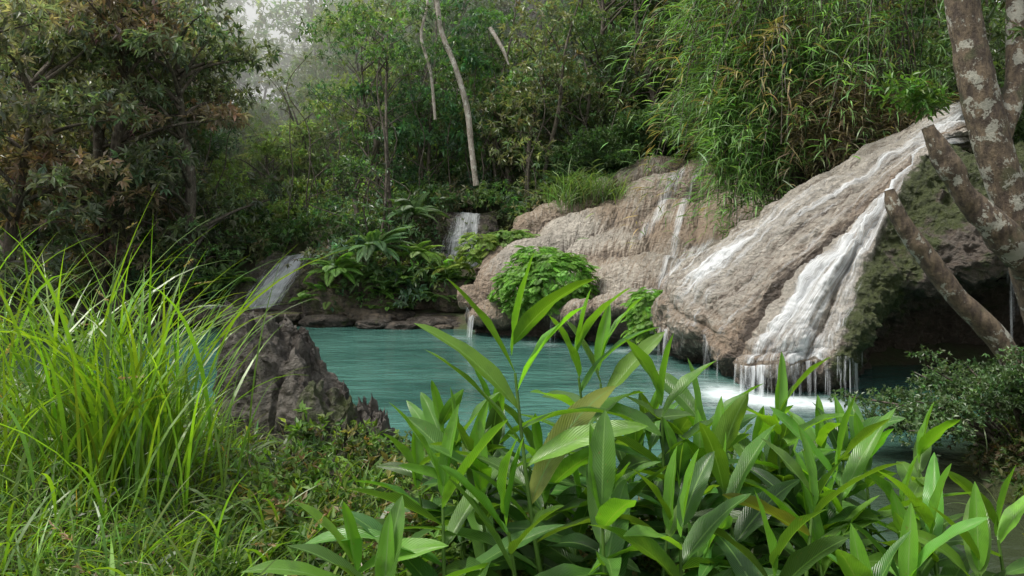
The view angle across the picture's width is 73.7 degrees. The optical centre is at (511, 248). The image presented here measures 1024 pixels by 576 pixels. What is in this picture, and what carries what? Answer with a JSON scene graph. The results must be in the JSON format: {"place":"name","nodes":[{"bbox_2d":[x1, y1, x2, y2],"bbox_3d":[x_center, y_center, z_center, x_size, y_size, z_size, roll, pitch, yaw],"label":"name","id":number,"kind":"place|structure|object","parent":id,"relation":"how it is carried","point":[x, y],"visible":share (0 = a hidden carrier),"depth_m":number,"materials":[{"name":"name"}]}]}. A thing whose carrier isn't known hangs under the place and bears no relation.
{"place":"outdoors","nodes":[
{"label":"outdoors","id":0,"kind":"place"},
{"bbox_2d":[0,218,252,399],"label":"reed grass","id":1,"kind":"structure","parent":0,"point":[16,339],"depth_m":4.62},
{"bbox_2d":[0,180,348,572],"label":"tall grass","id":2,"kind":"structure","parent":0,"point":[127,420],"depth_m":3.68,"materials":[{"name":"plant"}]},
{"bbox_2d":[0,359,468,575],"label":"grass","id":3,"kind":"structure","parent":0,"point":[24,503],"depth_m":3.40,"materials":[{"name":"plant"}]},
{"bbox_2d":[0,429,470,575],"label":"tall grass","id":4,"kind":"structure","parent":0,"point":[112,566],"depth_m":2.93,"materials":[{"name":"plant"}]},
{"bbox_2d":[241,253,310,308],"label":"waterfall","id":5,"kind":"structure","parent":0,"point":[282,282],"depth_m":20.39,"materials":[{"name":"white liquid"}]},
{"bbox_2d":[0,323,1023,575],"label":"pool water","id":6,"kind":"structure","parent":0,"point":[386,367],"depth_m":11.26,"materials":[{"name":"liquid"}]},
{"bbox_2d":[0,5,1023,575],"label":"ground","id":7,"kind":"structure","parent":0,"point":[892,355],"depth_m":13.40,"materials":[{"name":"soil"}]},
{"bbox_2d":[0,223,414,575],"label":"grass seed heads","id":8,"kind":"object","parent":7,"relation":"on","point":[255,544],"depth_m":2.95,"materials":[{"name":"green plant"}]},
{"bbox_2d":[190,274,227,291],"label":"fern","id":9,"kind":"object","parent":7,"relation":"on","point":[219,282],"visible":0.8,"depth_m":19.97,"materials":[{"name":"green plant"}]},
{"bbox_2d":[189,297,245,307],"bbox_3d":[-8.702,1.909,19.897,1.714,0.921,1.317,0,0,0],"label":"cascade rock","id":10,"kind":"object","parent":7,"relation":"on","point":[203,302],"visible":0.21,"depth_m":19.86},
{"bbox_2d":[220,250,321,307],"bbox_3d":[-7.494,1.222,22.169,3.401,2.336,4.622,0,0,0],"label":"cascade rock","id":11,"kind":"object","parent":7,"relation":"on","point":[260,270],"visible":0.41,"depth_m":20.54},
{"bbox_2d":[197,261,247,279],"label":"fern","id":12,"kind":"object","parent":11,"relation":"on","point":[223,272],"visible":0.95,"depth_m":20.25,"materials":[{"name":"green plant"}]},
{"bbox_2d":[225,275,257,285],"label":"fern","id":13,"kind":"object","parent":11,"relation":"on","point":[243,279],"visible":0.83,"depth_m":20.34,"materials":[{"name":"green plant"}]},
{"bbox_2d":[212,300,411,503],"bbox_3d":[-1.378,1.264,5.299,1.470,1.710,1.959,0,0,-36],"label":"karst boulder","id":14,"kind":"object","parent":7,"relation":"on","point":[289,348],"visible":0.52,"depth_m":5.31,"materials":[{"name":"stone"}]},
{"bbox_2d":[241,501,447,575],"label":"ginger plant","id":15,"kind":"object","parent":7,"relation":"on","point":[352,547],"visible":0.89,"depth_m":2.68,"materials":[{"name":"green plant"}]},
{"bbox_2d":[339,264,386,278],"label":"fern","id":16,"kind":"object","parent":7,"relation":"on","point":[370,272],"visible":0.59,"depth_m":19.53,"materials":[{"name":"green plant"}]},
{"bbox_2d":[326,221,415,262],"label":"tree fern","id":17,"kind":"object","parent":7,"relation":"on","point":[368,244],"visible":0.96,"depth_m":19.28,"materials":[{"name":"green plant"}]},
{"bbox_2d":[287,495,498,575],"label":"ginger plant","id":18,"kind":"object","parent":7,"relation":"on","point":[389,547],"visible":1,"depth_m":2.43,"materials":[{"name":"green plant"}]},
{"bbox_2d":[337,433,465,574],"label":"ginger plant","id":19,"kind":"object","parent":7,"relation":"on","point":[416,456],"visible":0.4,"depth_m":3.28,"materials":[{"name":"green plant"}]},
{"bbox_2d":[375,241,446,265],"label":"fern","id":20,"kind":"object","parent":7,"relation":"on","point":[418,250],"visible":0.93,"depth_m":19.67,"materials":[{"name":"green plant"}]},
{"bbox_2d":[377,192,448,224],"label":"tree fern","id":21,"kind":"object","parent":7,"relation":"on","point":[414,207],"visible":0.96,"depth_m":21.04,"materials":[{"name":"green plant"}]},
{"bbox_2d":[305,403,564,575],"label":"ginger plant","id":22,"kind":"object","parent":7,"relation":"on","point":[418,566],"visible":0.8,"depth_m":2.73,"materials":[{"name":"green plant"}]},
{"bbox_2d":[406,380,463,531],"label":"ginger plant","id":23,"kind":"object","parent":7,"relation":"on","point":[436,412],"visible":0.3,"depth_m":4.02,"materials":[{"name":"green plant"}]},
{"bbox_2d":[396,401,508,575],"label":"ginger plant","id":24,"kind":"object","parent":7,"relation":"on","point":[467,441],"visible":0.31,"depth_m":3.06,"materials":[{"name":"green plant"}]},
{"bbox_2d":[377,387,537,575],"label":"ginger plant","id":25,"kind":"object","parent":7,"relation":"on","point":[429,432],"visible":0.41,"depth_m":3.30,"materials":[{"name":"green plant"}]},
{"bbox_2d":[424,209,498,266],"bbox_3d":[-1.703,-0.333,22.844,2.698,1.965,2.682,0,0,0],"label":"cascade rock","id":26,"kind":"object","parent":7,"relation":"on","point":[485,224],"visible":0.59,"depth_m":22.03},
{"bbox_2d":[448,212,478,267],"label":"waterfall","id":27,"kind":"structure","parent":26,"relation":"on","point":[455,238],"depth_m":21.89,"materials":[{"name":"white liquid"}]},
{"bbox_2d":[420,0,509,185],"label":"slender tree","id":28,"kind":"object","parent":7,"relation":"on","point":[467,111],"visible":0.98,"depth_m":21.77,"materials":[{"name":"grey plant"}]},
{"bbox_2d":[445,396,504,519],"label":"ginger plant","id":29,"kind":"object","parent":7,"relation":"on","point":[494,418],"visible":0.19,"depth_m":3.30,"materials":[{"name":"green plant"}]},
{"bbox_2d":[462,418,499,575],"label":"ginger plant","id":30,"kind":"object","parent":7,"relation":"on","point":[480,483],"visible":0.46,"depth_m":2.86,"materials":[{"name":"green plant"}]},
{"bbox_2d":[421,369,555,559],"bbox_3d":[-0.061,1.180,3.396,0.933,1.244,0.478,0,0,-43],"label":"ginger plant","id":31,"kind":"object","parent":7,"relation":"on","point":[484,385],"visible":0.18,"depth_m":3.37,"materials":[{"name":"green plant"}]},
{"bbox_2d":[0,0,1004,329],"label":"forest","id":32,"kind":"object","parent":7,"relation":"on","point":[72,34],"depth_m":21.94,"materials":[{"name":"plant"}]},
{"bbox_2d":[212,432,801,575],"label":"bank grass","id":33,"kind":"structure","parent":7,"relation":"on","point":[396,479],"depth_m":3.97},
{"bbox_2d":[451,434,599,572],"bbox_3d":[0.080,1.331,3.060,0.975,1.040,0.254,0,0,40],"label":"ginger plant","id":34,"kind":"object","parent":7,"relation":"on","point":[569,465],"visible":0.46,"depth_m":2.99,"materials":[{"name":"green plant"}]},
{"bbox_2d":[464,434,590,570],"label":"ginger plant","id":35,"kind":"object","parent":7,"relation":"on","point":[568,495],"visible":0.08,"depth_m":3.21,"materials":[{"name":"green plant"}]},
{"bbox_2d":[438,437,618,575],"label":"ginger plant","id":36,"kind":"object","parent":7,"relation":"on","point":[563,569],"visible":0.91,"depth_m":2.51,"materials":[{"name":"green plant"}]},
{"bbox_2d":[404,253,653,572],"bbox_3d":[0.033,0.935,2.803,1.069,1.834,0.553,0,0,0],"label":"ginger plant","id":37,"kind":"object","parent":7,"relation":"on","point":[569,431],"visible":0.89,"depth_m":2.78,"materials":[{"name":"green plant"}]},
{"bbox_2d":[40,265,1023,504],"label":"shore rocks","id":38,"kind":"object","parent":7,"relation":"on","point":[347,312],"visible":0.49,"depth_m":19.30,"materials":[{"name":"stone"}]},
{"bbox_2d":[288,289,320,302],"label":"fern","id":39,"kind":"object","parent":38,"relation":"on","point":[302,293],"visible":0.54,"depth_m":19.49,"materials":[{"name":"green plant"}]},
{"bbox_2d":[304,282,341,289],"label":"fern","id":40,"kind":"object","parent":38,"relation":"on","point":[312,285],"visible":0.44,"depth_m":19.65,"materials":[{"name":"green plant"}]},
{"bbox_2d":[299,252,366,286],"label":"fern","id":41,"kind":"object","parent":38,"relation":"on","point":[346,260],"visible":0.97,"depth_m":19.01,"materials":[{"name":"green plant"}]},
{"bbox_2d":[364,276,398,290],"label":"fern","id":42,"kind":"object","parent":38,"relation":"on","point":[382,281],"visible":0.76,"depth_m":19.34,"materials":[{"name":"green plant"}]},
{"bbox_2d":[365,283,401,298],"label":"fern","id":43,"kind":"object","parent":38,"relation":"on","point":[387,293],"visible":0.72,"depth_m":19.59,"materials":[{"name":"green plant"}]},
{"bbox_2d":[420,291,456,302],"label":"fern","id":44,"kind":"object","parent":38,"relation":"on","point":[431,295],"visible":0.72,"depth_m":19.19,"materials":[{"name":"green plant"}]},
{"bbox_2d":[414,259,465,276],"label":"fern","id":45,"kind":"object","parent":38,"relation":"on","point":[445,262],"visible":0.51,"depth_m":19.53,"materials":[{"name":"green plant"}]},
{"bbox_2d":[417,254,481,277],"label":"fern","id":46,"kind":"object","parent":38,"relation":"on","point":[462,265],"visible":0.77,"depth_m":19.34,"materials":[{"name":"green plant"}]},
{"bbox_2d":[501,403,627,538],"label":"ginger plant","id":47,"kind":"object","parent":7,"relation":"on","point":[536,431],"visible":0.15,"depth_m":3.58,"materials":[{"name":"green plant"}]},
{"bbox_2d":[513,453,640,572],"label":"ginger plant","id":48,"kind":"object","parent":7,"relation":"on","point":[527,551],"visible":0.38,"depth_m":3.10,"materials":[{"name":"green plant"}]},
{"bbox_2d":[493,288,685,568],"bbox_3d":[0.383,1.044,3.225,0.952,1.715,0.414,0,0,-34],"label":"ginger plant","id":49,"kind":"object","parent":7,"relation":"on","point":[575,358],"visible":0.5,"depth_m":3.19,"materials":[{"name":"green plant"}]},
{"bbox_2d":[495,446,685,575],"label":"ginger plant","id":50,"kind":"object","parent":7,"relation":"on","point":[560,555],"visible":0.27,"depth_m":3.01,"materials":[{"name":"green plant"}]},
{"bbox_2d":[178,400,1023,575],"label":"bank weeds","id":51,"kind":"object","parent":7,"relation":"on","point":[299,448],"visible":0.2,"depth_m":3.88,"materials":[{"name":"green plant"}]},
{"bbox_2d":[511,297,692,559],"bbox_3d":[0.443,1.075,3.360,1.043,1.654,0.503,0,0,26],"label":"ginger plant","id":52,"kind":"object","parent":7,"relation":"on","point":[627,365],"visible":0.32,"depth_m":3.44,"materials":[{"name":"green plant"}]},
{"bbox_2d":[586,410,635,575],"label":"ginger plant","id":53,"kind":"object","parent":7,"relation":"on","point":[605,508],"visible":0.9,"depth_m":2.52,"materials":[{"name":"green plant"}]},
{"bbox_2d":[457,155,777,344],"bbox_3d":[3.811,-0.150,20.129,7.988,6.004,10.816,0,0,20],"label":"travertine rock","id":54,"kind":"object","parent":7,"relation":"on","point":[605,248],"visible":0.48,"depth_m":18.57,"materials":[{"name":"stone"}]},
{"bbox_2d":[453,232,503,263],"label":"maidenhair fern","id":55,"kind":"object","parent":54,"relation":"attached to","point":[489,241],"visible":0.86,"depth_m":19.00,"materials":[{"name":"green plant"}]},
{"bbox_2d":[481,229,539,250],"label":"maidenhair fern","id":56,"kind":"object","parent":54,"relation":"on","point":[510,236],"visible":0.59,"depth_m":19.27,"materials":[{"name":"green plant"}]},
{"bbox_2d":[487,262,545,318],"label":"maidenhair fern","id":57,"kind":"object","parent":54,"relation":"attached to","point":[509,272],"visible":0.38,"depth_m":16.25,"materials":[{"name":"green plant"}]},
{"bbox_2d":[509,245,558,269],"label":"maidenhair fern","id":58,"kind":"object","parent":54,"relation":"attached to","point":[519,254],"visible":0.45,"depth_m":16.92,"materials":[{"name":"green plant"}]},
{"bbox_2d":[495,250,600,318],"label":"maidenhair fern","id":59,"kind":"object","parent":54,"relation":"attached to","point":[566,264],"visible":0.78,"depth_m":15.88,"materials":[{"name":"green plant"}]},
{"bbox_2d":[526,154,645,212],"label":"grass tuft","id":60,"kind":"object","parent":54,"relation":"on","point":[571,191],"visible":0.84,"depth_m":20.50,"materials":[{"name":"green plant"}]},
{"bbox_2d":[467,164,712,349],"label":"waterfall","id":61,"kind":"structure","parent":54,"relation":"on","point":[678,229],"depth_m":18.53,"materials":[{"name":"white liquid"}]},
{"bbox_2d":[568,462,666,575],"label":"ginger plant","id":62,"kind":"object","parent":7,"relation":"on","point":[582,469],"visible":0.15,"depth_m":3.23,"materials":[{"name":"green plant"}]},
{"bbox_2d":[530,85,708,198],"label":"shrub","id":63,"kind":"object","parent":7,"relation":"on","point":[609,150],"visible":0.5,"depth_m":22.02,"materials":[{"name":"green plant"}]},
{"bbox_2d":[593,390,678,541],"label":"ginger plant","id":64,"kind":"object","parent":7,"relation":"on","point":[637,461],"visible":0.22,"depth_m":3.70,"materials":[{"name":"green plant"}]},
{"bbox_2d":[578,429,702,532],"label":"ginger plant","id":65,"kind":"object","parent":7,"relation":"on","point":[646,489],"visible":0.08,"depth_m":3.75,"materials":[{"name":"green plant"}]},
{"bbox_2d":[616,409,665,532],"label":"ginger plant","id":66,"kind":"object","parent":7,"relation":"on","point":[636,435],"visible":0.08,"depth_m":3.76,"materials":[{"name":"green plant"}]},
{"bbox_2d":[587,446,730,575],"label":"ginger plant","id":67,"kind":"object","parent":7,"relation":"on","point":[669,513],"visible":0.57,"depth_m":2.71,"materials":[{"name":"green plant"}]},
{"bbox_2d":[573,333,787,575],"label":"ginger plant","id":68,"kind":"object","parent":7,"relation":"on","point":[644,359],"visible":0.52,"depth_m":3.20,"materials":[{"name":"green plant"}]},
{"bbox_2d":[592,449,780,575],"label":"ginger plant","id":69,"kind":"object","parent":7,"relation":"on","point":[691,493],"visible":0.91,"depth_m":2.52,"materials":[{"name":"green plant"}]},
{"bbox_2d":[626,409,749,575],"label":"ginger plant","id":70,"kind":"object","parent":7,"relation":"on","point":[696,444],"visible":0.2,"depth_m":3.30,"materials":[{"name":"green plant"}]},
{"bbox_2d":[659,418,717,569],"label":"ginger plant","id":71,"kind":"object","parent":7,"relation":"on","point":[683,452],"visible":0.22,"depth_m":3.17,"materials":[{"name":"green plant"}]},
{"bbox_2d":[615,357,763,569],"bbox_3d":[0.913,1.227,3.388,0.874,1.349,0.309,0,0,20],"label":"ginger plant","id":72,"kind":"object","parent":7,"relation":"on","point":[685,400],"visible":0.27,"depth_m":3.42,"materials":[{"name":"green plant"}]},
{"bbox_2d":[670,405,735,535],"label":"ginger plant","id":73,"kind":"object","parent":7,"relation":"on","point":[683,424],"visible":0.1,"depth_m":3.71,"materials":[{"name":"green plant"}]},
{"bbox_2d":[679,407,729,559],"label":"ginger plant","id":74,"kind":"object","parent":7,"relation":"on","point":[710,482],"visible":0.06,"depth_m":3.68,"materials":[{"name":"green plant"}]},
{"bbox_2d":[702,424,791,544],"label":"ginger plant","id":75,"kind":"object","parent":7,"relation":"on","point":[729,455],"visible":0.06,"depth_m":3.76,"materials":[{"name":"green plant"}]},
{"bbox_2d":[698,392,815,575],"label":"ginger plant","id":76,"kind":"object","parent":7,"relation":"on","point":[720,437],"visible":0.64,"depth_m":2.91,"materials":[{"name":"green plant"}]},
{"bbox_2d":[742,444,793,561],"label":"ginger plant","id":77,"kind":"object","parent":7,"relation":"on","point":[751,476],"visible":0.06,"depth_m":3.41,"materials":[{"name":"green plant"}]},
{"bbox_2d":[577,0,959,257],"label":"bamboo thicket","id":78,"kind":"object","parent":7,"relation":"on","point":[777,96],"visible":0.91,"depth_m":15.36,"materials":[{"name":"green plant"}]},
{"bbox_2d":[515,0,1023,196],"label":"hillside trees","id":79,"kind":"object","parent":7,"relation":"on","point":[1018,135],"visible":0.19,"depth_m":22.95,"materials":[{"name":"green plant"}]},
{"bbox_2d":[690,490,848,575],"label":"ginger plant","id":80,"kind":"object","parent":7,"relation":"on","point":[801,561],"visible":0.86,"depth_m":2.38,"materials":[{"name":"green plant"}]},
{"bbox_2d":[733,405,806,507],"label":"ginger plant","id":81,"kind":"object","parent":7,"relation":"on","point":[760,426],"visible":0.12,"depth_m":3.51,"materials":[{"name":"green plant"}]},
{"bbox_2d":[764,412,792,544],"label":"ginger plant","id":82,"kind":"object","parent":7,"relation":"on","point":[770,454],"visible":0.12,"depth_m":3.45,"materials":[{"name":"green plant"}]},
{"bbox_2d":[709,351,878,545],"bbox_3d":[1.317,1.212,3.358,0.968,1.379,0.370,0,0,-13],"label":"ginger plant","id":83,"kind":"object","parent":7,"relation":"on","point":[782,394],"visible":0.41,"depth_m":3.40,"materials":[{"name":"green plant"}]},
{"bbox_2d":[771,438,817,560],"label":"ginger plant","id":84,"kind":"object","parent":7,"relation":"on","point":[795,442],"visible":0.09,"depth_m":3.82,"materials":[{"name":"green plant"}]},
{"bbox_2d":[733,431,876,562],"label":"ginger plant","id":85,"kind":"object","parent":7,"relation":"on","point":[797,488],"visible":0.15,"depth_m":3.50,"materials":[{"name":"green plant"}]},
{"bbox_2d":[741,451,883,575],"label":"ginger plant","id":86,"kind":"object","parent":7,"relation":"on","point":[767,479],"visible":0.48,"depth_m":3.04,"materials":[{"name":"green plant"}]},
{"bbox_2d":[796,469,840,575],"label":"ginger plant","id":87,"kind":"object","parent":7,"relation":"on","point":[828,513],"visible":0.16,"depth_m":3.10,"materials":[{"name":"green plant"}]},
{"bbox_2d":[757,484,880,575],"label":"ginger plant","id":88,"kind":"object","parent":7,"relation":"on","point":[825,562],"visible":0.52,"depth_m":2.90,"materials":[{"name":"green plant"}]},
{"bbox_2d":[721,423,920,575],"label":"ginger plant","id":89,"kind":"object","parent":7,"relation":"on","point":[795,468],"visible":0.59,"depth_m":2.84,"materials":[{"name":"green plant"}]},
{"bbox_2d":[744,448,898,575],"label":"ginger plant","id":90,"kind":"object","parent":7,"relation":"on","point":[865,514],"visible":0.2,"depth_m":2.94,"materials":[{"name":"green plant"}]},
{"bbox_2d":[651,102,1023,391],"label":"travertine rock","id":91,"kind":"object","parent":7,"relation":"on","point":[895,299],"visible":0.71,"depth_m":11.72,"materials":[{"name":"stone"}]},
{"bbox_2d":[620,287,662,344],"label":"maidenhair fern","id":92,"kind":"object","parent":91,"relation":"attached to","point":[638,315],"visible":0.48,"depth_m":14.16,"materials":[{"name":"green plant"}]},
{"bbox_2d":[659,104,964,396],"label":"waterfall","id":93,"kind":"structure","parent":91,"relation":"on","point":[793,300],"depth_m":10.76,"materials":[{"name":"white liquid"}]},
{"bbox_2d":[787,395,899,547],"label":"ginger plant","id":94,"kind":"object","parent":7,"relation":"on","point":[822,430],"visible":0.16,"depth_m":3.90,"materials":[{"name":"green plant"}]},
{"bbox_2d":[810,395,904,566],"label":"ginger plant","id":95,"kind":"object","parent":7,"relation":"on","point":[859,485],"visible":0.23,"depth_m":3.77,"materials":[{"name":"green plant"}]},
{"bbox_2d":[748,395,993,570],"bbox_3d":[1.514,1.281,3.087,1.085,1.242,0.390,0,0,-4],"label":"ginger plant","id":96,"kind":"object","parent":7,"relation":"on","point":[864,441],"visible":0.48,"depth_m":3.14,"materials":[{"name":"green plant"}]},
{"bbox_2d":[835,524,910,575],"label":"ginger plant","id":97,"kind":"object","parent":7,"relation":"on","point":[855,561],"visible":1,"depth_m":2.33,"materials":[{"name":"green plant"}]},
{"bbox_2d":[834,396,960,551],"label":"ginger plant","id":98,"kind":"object","parent":7,"relation":"on","point":[856,426],"visible":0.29,"depth_m":3.65,"materials":[{"name":"green plant"}]},
{"bbox_2d":[836,454,965,575],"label":"ginger plant","id":99,"kind":"object","parent":7,"relation":"on","point":[916,487],"visible":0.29,"depth_m":3.15,"materials":[{"name":"green plant"}]},
{"bbox_2d":[827,503,988,575],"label":"ginger plant","id":100,"kind":"object","parent":7,"relation":"on","point":[910,560],"visible":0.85,"depth_m":2.51,"materials":[{"name":"green plant"}]},
{"bbox_2d":[890,489,945,575],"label":"ginger plant","id":101,"kind":"object","parent":7,"relation":"on","point":[898,510],"visible":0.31,"depth_m":2.74,"materials":[{"name":"green plant"}]},
{"bbox_2d":[868,453,969,575],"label":"ginger plant","id":102,"kind":"object","parent":7,"relation":"on","point":[927,513],"visible":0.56,"depth_m":2.85,"materials":[{"name":"green plant"}]},
{"bbox_2d":[828,344,1023,461],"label":"bank shrub","id":103,"kind":"object","parent":7,"relation":"on","point":[968,386],"visible":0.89,"depth_m":6.70,"materials":[{"name":"green plant"}]},
{"bbox_2d":[896,403,959,527],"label":"ginger plant","id":104,"kind":"object","parent":7,"relation":"on","point":[927,438],"visible":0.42,"depth_m":3.54,"materials":[{"name":"green plant"}]},
{"bbox_2d":[868,0,1023,382],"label":"leaning tree","id":105,"kind":"object","parent":7,"relation":"on","point":[991,113],"visible":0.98,"depth_m":7.33,"materials":[{"name":"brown plant"}]},
{"bbox_2d":[899,481,1005,575],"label":"ginger plant","id":106,"kind":"object","parent":7,"relation":"on","point":[977,543],"visible":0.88,"depth_m":2.65,"materials":[{"name":"green plant"}]},
{"bbox_2d":[948,465,1023,575],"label":"ginger plant","id":107,"kind":"object","parent":7,"relation":"on","point":[1006,523],"visible":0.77,"depth_m":3.10,"materials":[{"name":"green plant"}]},
{"bbox_2d":[962,393,1023,528],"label":"shrub","id":108,"kind":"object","parent":7,"relation":"on","point":[995,456],"depth_m":6.37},
{"bbox_2d":[202,0,1000,109],"label":"sky","id":109,"kind":"structure","parent":0,"point":[251,14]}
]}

